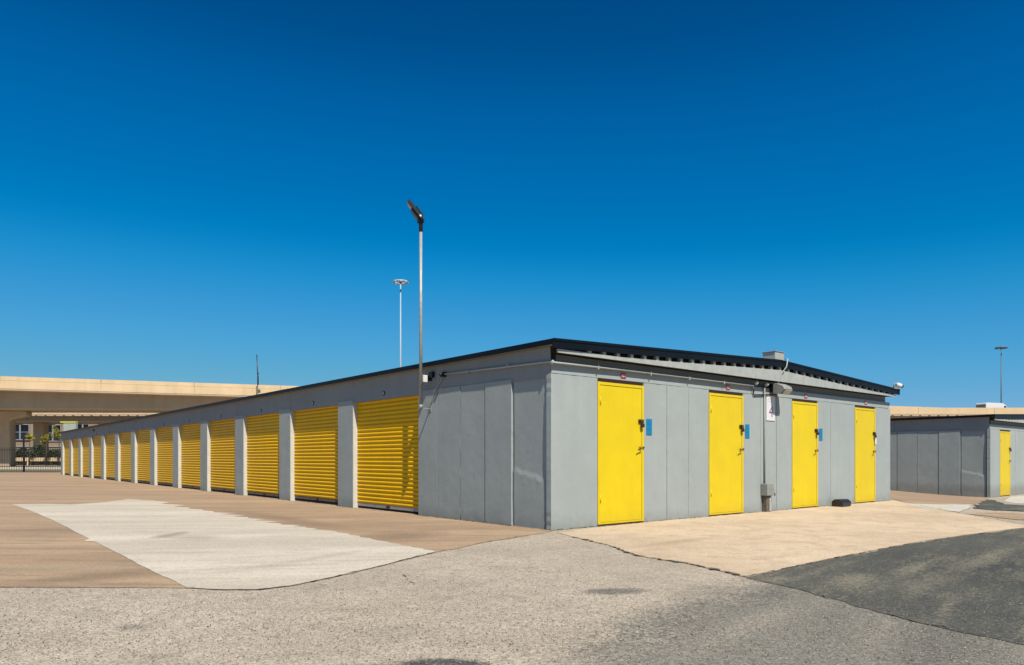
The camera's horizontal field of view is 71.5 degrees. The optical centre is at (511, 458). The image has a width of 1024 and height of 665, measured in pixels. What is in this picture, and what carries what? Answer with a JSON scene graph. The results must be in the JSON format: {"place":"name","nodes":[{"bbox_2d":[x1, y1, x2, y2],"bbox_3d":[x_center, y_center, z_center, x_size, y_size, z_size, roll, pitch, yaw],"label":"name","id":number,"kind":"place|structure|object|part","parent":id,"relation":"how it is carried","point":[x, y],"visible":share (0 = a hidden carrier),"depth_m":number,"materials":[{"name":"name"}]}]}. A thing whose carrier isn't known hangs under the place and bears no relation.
{"place":"outdoors","nodes":[
{"label":"outdoors","id":0,"kind":"place"},
{"bbox_2d":[0,466,60,469],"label":"road","id":1,"kind":"structure","parent":0,"point":[36,468],"depth_m":71.43,"materials":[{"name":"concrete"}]},
{"bbox_2d":[0,470,60,471],"bbox_3d":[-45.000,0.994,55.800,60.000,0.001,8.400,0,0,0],"label":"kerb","id":2,"kind":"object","parent":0,"point":[31,471],"depth_m":54.81,"materials":[{"name":"grey concrete"}]},
{"bbox_2d":[2,438,57,471],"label":"iron fence","id":3,"kind":"object","parent":2,"relation":"on","point":[28,458],"visible":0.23,"depth_m":51.99,"materials":[{"name":"black metal"}]},
{"bbox_2d":[0,465,1023,664],"bbox_3d":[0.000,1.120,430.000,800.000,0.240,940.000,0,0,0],"label":"ground","id":4,"kind":"structure","parent":0,"point":[634,574],"depth_m":4.39,"materials":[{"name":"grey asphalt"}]},
{"bbox_2d":[25,433,35,465],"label":"young tree","id":5,"kind":"object","parent":4,"relation":"on","point":[29,437],"visible":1,"depth_m":102.25,"materials":[{"name":"green plant"}]},
{"bbox_2d":[17,444,60,464],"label":"hedge","id":6,"kind":"object","parent":4,"relation":"on","point":[36,454],"visible":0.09,"depth_m":106.55,"materials":[{"name":"green plant"}]},
{"bbox_2d":[17,458,60,464],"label":"guard rail","id":7,"kind":"object","parent":4,"relation":"on","point":[36,459],"visible":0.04,"depth_m":104.00,"materials":[{"name":"metal"}]},
{"bbox_2d":[40,434,48,465],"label":"young tree","id":8,"kind":"object","parent":4,"relation":"on","point":[45,438],"visible":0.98,"depth_m":102.26,"materials":[{"name":"green plant"}]},
{"bbox_2d":[51,424,60,465],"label":"young tree","id":9,"kind":"object","parent":4,"relation":"on","point":[57,434],"visible":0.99,"depth_m":102.19,"materials":[{"name":"green plant"}]},
{"bbox_2d":[16,424,98,451],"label":"office building","id":10,"kind":"structure","parent":4,"relation":"on","point":[22,430],"depth_m":136.12,"materials":[{"name":"brick"}]},
{"bbox_2d":[16,424,29,439],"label":"window","id":11,"kind":"structure","parent":10,"relation":"in","point":[22,430],"depth_m":136.12,"materials":[{"name":"blue glass"}]},
{"bbox_2d":[49,424,61,441],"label":"window","id":12,"kind":"structure","parent":10,"relation":"in","point":[59,426],"depth_m":136.12,"materials":[{"name":"blue glass"}]},
{"bbox_2d":[78,424,89,427],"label":"window","id":13,"kind":"structure","parent":10,"relation":"in","point":[79,425],"depth_m":136.12,"materials":[{"name":"blue glass"}]},
{"bbox_2d":[60,421,77,430],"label":"box sign","id":14,"kind":"object","parent":4,"relation":"on","point":[69,425],"visible":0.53,"depth_m":59.85,"materials":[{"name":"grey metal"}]},
{"bbox_2d":[0,472,592,589],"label":"yard concrete","id":15,"kind":"object","parent":4,"relation":"on","point":[37,550],"visible":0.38,"depth_m":10.28,"materials":[{"name":"brown concrete"}]},
{"bbox_2d":[12,499,434,588],"bbox_3d":[-5.655,0.992,11.434,2.911,0.001,14.056,0,0,-40],"label":"concrete patch","id":16,"kind":"object","parent":15,"relation":"on","point":[192,548],"visible":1,"depth_m":8.12,"materials":[{"name":"grey concrete"}]},
{"bbox_2d":[59,338,899,529],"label":"storage building","id":17,"kind":"structure","parent":15,"relation":"on","point":[546,446],"depth_m":12.72,"materials":[{"name":"grey paint"}]},
{"bbox_2d":[64,440,68,474],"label":"shutter door","id":18,"kind":"structure","parent":17,"relation":"in","point":[66,444],"depth_m":42.98,"materials":[{"name":"yellow metal"}]},
{"bbox_2d":[73,439,77,475],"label":"shutter door","id":19,"kind":"structure","parent":17,"relation":"in","point":[75,441],"depth_m":40.54,"materials":[{"name":"yellow metal"}]},
{"bbox_2d":[83,437,88,476],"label":"shutter door","id":20,"kind":"structure","parent":17,"relation":"in","point":[85,440],"depth_m":37.94,"materials":[{"name":"yellow metal"}]},
{"bbox_2d":[94,436,100,478],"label":"shutter door","id":21,"kind":"structure","parent":17,"relation":"in","point":[97,439],"depth_m":35.52,"materials":[{"name":"yellow metal"}]},
{"bbox_2d":[106,434,114,479],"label":"shutter door","id":22,"kind":"structure","parent":17,"relation":"in","point":[110,439],"depth_m":33.08,"materials":[{"name":"yellow metal"}]},
{"bbox_2d":[120,432,130,481],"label":"shutter door","id":23,"kind":"structure","parent":17,"relation":"in","point":[125,438],"depth_m":30.66,"materials":[{"name":"yellow metal"}]},
{"bbox_2d":[137,429,149,483],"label":"shutter door","id":24,"kind":"structure","parent":17,"relation":"in","point":[143,460],"depth_m":28.21,"materials":[{"name":"yellow metal"}]},
{"bbox_2d":[157,427,172,486],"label":"shutter door","id":25,"kind":"structure","parent":17,"relation":"in","point":[165,435],"depth_m":25.73,"materials":[{"name":"yellow metal"}]},
{"bbox_2d":[181,423,199,489],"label":"shutter door","id":26,"kind":"structure","parent":17,"relation":"in","point":[190,470],"depth_m":23.32,"materials":[{"name":"yellow metal"}]},
{"bbox_2d":[210,419,234,492],"bbox_3d":[-8.405,-0.125,20.760,0.046,2.212,2.520,0,0,-40],"label":"shutter door","id":27,"kind":"structure","parent":17,"relation":"in","point":[222,434],"depth_m":20.85,"materials":[{"name":"yellow metal"}]},
{"bbox_2d":[256,355,259,394],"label":"antenna mast","id":28,"kind":"object","parent":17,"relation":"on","point":[257,390],"visible":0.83,"depth_m":52.97,"materials":[{"name":"grey metal"}]},
{"bbox_2d":[247,413,278,497],"bbox_3d":[-6.378,-0.117,18.336,0.046,2.212,2.520,0,0,-40],"label":"shutter door","id":29,"kind":"structure","parent":17,"relation":"in","point":[263,430],"depth_m":18.38,"materials":[{"name":"yellow metal"}]},
{"bbox_2d":[294,406,337,504],"bbox_3d":[-4.355,-0.126,15.903,0.046,2.212,2.520,0,0,-40],"label":"shutter door","id":30,"kind":"structure","parent":17,"relation":"in","point":[316,430],"depth_m":15.92,"materials":[{"name":"yellow metal"}]},
{"bbox_2d":[357,396,418,513],"bbox_3d":[-2.356,-0.109,13.511,0.046,2.212,2.520,0,0,-40],"label":"shutter door","id":31,"kind":"structure","parent":17,"relation":"in","point":[387,431],"depth_m":13.48,"materials":[{"name":"yellow metal"}]},
{"bbox_2d":[407,199,434,410],"bbox_3d":[-1.551,-2.588,12.085,0.468,3.556,0.224,0,0,-14],"label":"pole light","id":32,"kind":"object","parent":17,"relation":"attached to","point":[417,214],"visible":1,"depth_m":12.06,"materials":[{"name":"metal"}]},
{"bbox_2d":[430,377,442,405],"bbox_3d":[-1.284,-1.126,12.034,0.024,0.500,0.412,0,0,-40],"label":"cable","id":33,"kind":"object","parent":17,"relation":"attached to","point":[435,389],"visible":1,"depth_m":12.04,"materials":[{"name":"grey metal"}]},
{"bbox_2d":[444,359,753,386],"bbox_3d":[1.655,-1.365,12.445,5.090,0.111,2.631,0,0,-40],"label":"conduit","id":34,"kind":"object","parent":17,"relation":"attached to","point":[596,367],"visible":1,"depth_m":10.94,"materials":[{"name":"grey metal"}]},
{"bbox_2d":[597,378,644,525],"bbox_3d":[1.664,-0.097,10.799,1.042,2.194,0.117,0,0,-40],"label":"door","id":35,"kind":"structure","parent":17,"relation":"in","point":[620,403],"depth_m":10.79,"materials":[{"name":"yellow paint"}]},
{"bbox_2d":[647,419,651,434],"bbox_3d":[2.165,-0.500,11.216,0.132,0.250,0.006,0,0,-39],"label":"notice plate","id":36,"kind":"object","parent":17,"relation":"attached to","point":[649,426],"visible":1,"depth_m":11.22,"materials":[{"name":"blue plastic"}]},
{"bbox_2d":[707,389,743,515],"bbox_3d":[3.800,-0.097,12.582,1.052,2.194,0.117,0,0,-40],"label":"door","id":37,"kind":"structure","parent":17,"relation":"in","point":[726,409],"depth_m":12.58,"materials":[{"name":"yellow paint"}]},
{"bbox_2d":[745,424,749,437],"bbox_3d":[4.305,-0.500,12.999,0.132,0.250,0.006,0,0,-40],"label":"notice plate","id":38,"kind":"object","parent":17,"relation":"attached to","point":[747,430],"visible":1,"depth_m":13.00,"materials":[{"name":"blue plastic"}]},
{"bbox_2d":[764,387,764,483],"bbox_3d":[4.740,-0.435,13.343,0.028,1.830,0.030,0,0,-40],"label":"conduit","id":39,"kind":"object","parent":17,"relation":"attached to","point":[764,435],"visible":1,"depth_m":13.33,"materials":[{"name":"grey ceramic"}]},
{"bbox_2d":[753,381,776,395],"bbox_3d":[4.755,-1.302,13.325,0.784,0.278,0.085,0,0,-40],"label":"wiring loop","id":40,"kind":"object","parent":17,"relation":"attached to","point":[766,384],"visible":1,"depth_m":13.26,"materials":[{"name":"black paint"}]},
{"bbox_2d":[766,395,774,420],"bbox_3d":[4.913,-0.955,13.503,0.300,0.470,0.009,0,0,-40],"label":"building sign","id":41,"kind":"object","parent":17,"relation":"attached to","point":[770,408],"visible":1,"depth_m":13.49,"materials":[{"name":"white plastic"}]},
{"bbox_2d":[762,350,784,359],"bbox_3d":[4.996,-1.955,13.598,0.350,0.160,0.287,0,0,-40],"label":"roof box","id":42,"kind":"object","parent":17,"relation":"on","point":[775,354],"visible":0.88,"depth_m":13.48,"materials":[{"name":"grey metal"}]},
{"bbox_2d":[770,383,791,394],"bbox_3d":[5.093,-1.312,13.467,0.290,0.215,0.333,0,0,-40],"label":"flood light","id":43,"kind":"object","parent":17,"relation":"attached to","point":[778,388],"visible":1,"depth_m":13.37,"materials":[{"name":"grey metal"}]},
{"bbox_2d":[778,358,787,382],"bbox_3d":[5.156,-1.673,13.523,0.204,0.518,0.120,0,0,-34],"label":"conduit","id":44,"kind":"object","parent":17,"relation":"attached to","point":[784,369],"visible":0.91,"depth_m":13.50,"materials":[{"name":"grey metal"}]},
{"bbox_2d":[790,398,818,508],"bbox_3d":[5.916,-0.097,14.346,1.022,2.194,0.117,0,0,-40],"label":"door","id":45,"kind":"structure","parent":17,"relation":"in","point":[805,449],"depth_m":14.33,"materials":[{"name":"yellow paint"}]},
{"bbox_2d":[819,428,822,440],"bbox_3d":[6.410,-0.500,14.753,0.132,0.250,0.006,0,0,-40],"label":"notice plate","id":46,"kind":"object","parent":17,"relation":"attached to","point":[820,434],"visible":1,"depth_m":14.74,"materials":[{"name":"blue plastic"}]},
{"bbox_2d":[855,405,875,502],"bbox_3d":[7.987,-0.097,16.071,1.012,2.194,0.117,0,0,-40],"label":"door","id":47,"kind":"structure","parent":17,"relation":"in","point":[865,450],"depth_m":16.04,"materials":[{"name":"yellow paint"}]},
{"bbox_2d":[893,383,903,388],"bbox_3d":[9.068,-1.715,16.745,0.338,0.150,0.126,0,0,-21],"label":"security camera","id":48,"kind":"object","parent":17,"relation":"attached to","point":[897,385],"visible":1,"depth_m":16.72,"materials":[{"name":"white plastic"}]},
{"bbox_2d":[198,536,517,588],"bbox_3d":[-0.786,0.989,7.350,0.609,0.001,5.017,0,0,36],"label":"ground joint","id":49,"kind":"object","parent":4,"relation":"on","point":[379,565],"visible":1,"depth_m":6.94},
{"bbox_2d":[392,279,408,366],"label":"mast light","id":50,"kind":"object","parent":4,"relation":"on","point":[400,282],"visible":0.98,"depth_m":129.87,"materials":[{"name":"grey metal"}]},
{"bbox_2d":[0,376,938,466],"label":"overpass","id":51,"kind":"object","parent":4,"relation":"on","point":[23,397],"visible":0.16,"depth_m":85.25,"materials":[{"name":"concrete"}]},
{"bbox_2d":[976,403,1006,407],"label":"delivery van","id":52,"kind":"object","parent":51,"relation":"on","point":[990,405],"visible":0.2,"depth_m":137.18,"materials":[{"name":"white metal"}]},
{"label":"rear door","id":53,"kind":"part","parent":52,"relation":"part of","materials":[{"name":"grey metal"}]},
{"bbox_2d":[16,408,1023,451],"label":"overpass","id":54,"kind":"object","parent":4,"relation":"on","point":[40,422],"visible":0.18,"depth_m":112.02,"materials":[{"name":"concrete"}]},
{"bbox_2d":[559,500,1023,575],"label":"concrete apron","id":55,"kind":"object","parent":4,"relation":"on","point":[746,544],"visible":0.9,"depth_m":9.45,"materials":[{"name":"beige concrete"}]},
{"bbox_2d":[572,536,744,575],"bbox_3d":[1.308,0.989,7.495,0.230,0.001,3.261,0,0,-22],"label":"ground joint","id":56,"kind":"object","parent":55,"relation":"on","point":[672,560],"visible":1,"depth_m":6.83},
{"bbox_2d":[761,484,773,511],"bbox_3d":[4.780,0.735,13.311,0.220,0.530,0.138,0,0,-40],"label":"electrical box","id":57,"kind":"object","parent":55,"relation":"on","point":[767,491],"visible":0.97,"depth_m":13.27,"materials":[{"name":"grey metal"}]},
{"bbox_2d":[890,490,989,504],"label":"side yard","id":58,"kind":"structure","parent":4,"relation":"on","point":[918,498],"depth_m":19.36,"materials":[{"name":"brown concrete"}]},
{"bbox_2d":[906,503,970,511],"bbox_3d":[9.072,1.031,15.179,1.231,0.076,3.940,0,0,34],"label":"pale gutter","id":59,"kind":"object","parent":58,"relation":"on","point":[955,507],"visible":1,"depth_m":14.84,"materials":[{"name":"white concrete"}]},
{"bbox_2d":[973,499,1023,510],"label":"asphalt scrap","id":60,"kind":"object","parent":4,"relation":"on","point":[992,504],"visible":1,"depth_m":16.62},
{"bbox_2d":[994,346,1007,402],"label":"mast light","id":61,"kind":"object","parent":4,"relation":"on","point":[1001,347],"visible":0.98,"depth_m":189.87,"materials":[{"name":"grey metal"}]},
{"bbox_2d":[1005,496,1023,503],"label":"white slab","id":62,"kind":"structure","parent":4,"relation":"on","point":[1017,499],"depth_m":21.42,"materials":[{"name":"concrete"}]},
{"bbox_2d":[0,0,1023,407],"label":"sky","id":63,"kind":"structure","parent":0,"point":[192,191],"materials":[{"name":"blue"}]},
{"bbox_2d":[832,499,850,506],"bbox_3d":[6.868,0.916,14.818,0.397,0.144,0.240,0,0,-40],"label":"bait station","id":64,"kind":"object","parent":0,"point":[841,502],"visible":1,"depth_m":14.70,"materials":[{"name":"black plastic"}]},
{"bbox_2d":[745,528,1023,644],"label":"sealed asphalt","id":65,"kind":"structure","parent":0,"point":[983,546],"depth_m":5.81,"materials":[{"name":"grey asphalt"}]},
{"bbox_2d":[749,577,1017,642],"bbox_3d":[2.335,0.989,4.887,0.104,0.001,2.308,0,0,-18],"label":"ground joint","id":66,"kind":"object","parent":65,"relation":"on","point":[893,614],"visible":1,"depth_m":4.48,"materials":[{"name":"black asphalt"}]},
{"bbox_2d":[762,528,1015,572],"bbox_3d":[4.713,0.990,8.244,7.142,0.001,0.218,0,0,-38],"label":"ground joint","id":67,"kind":"object","parent":65,"relation":"on","point":[855,553],"visible":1,"depth_m":7.30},
{"bbox_2d":[973,513,1023,519],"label":"beige strip","id":68,"kind":"object","parent":65,"relation":"on","point":[1017,516],"visible":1,"depth_m":12.66,"materials":[{"name":"brown concrete"}]},
{"bbox_2d":[890,414,1023,497],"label":"storage building","id":69,"kind":"structure","parent":0,"point":[969,455],"depth_m":23.65,"materials":[{"name":"grey paint"}]},
{"bbox_2d":[999,429,1010,496],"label":"door","id":70,"kind":"structure","parent":69,"relation":"in","point":[1005,448],"depth_m":23.53,"materials":[{"name":"yellow paint"}]}
]}

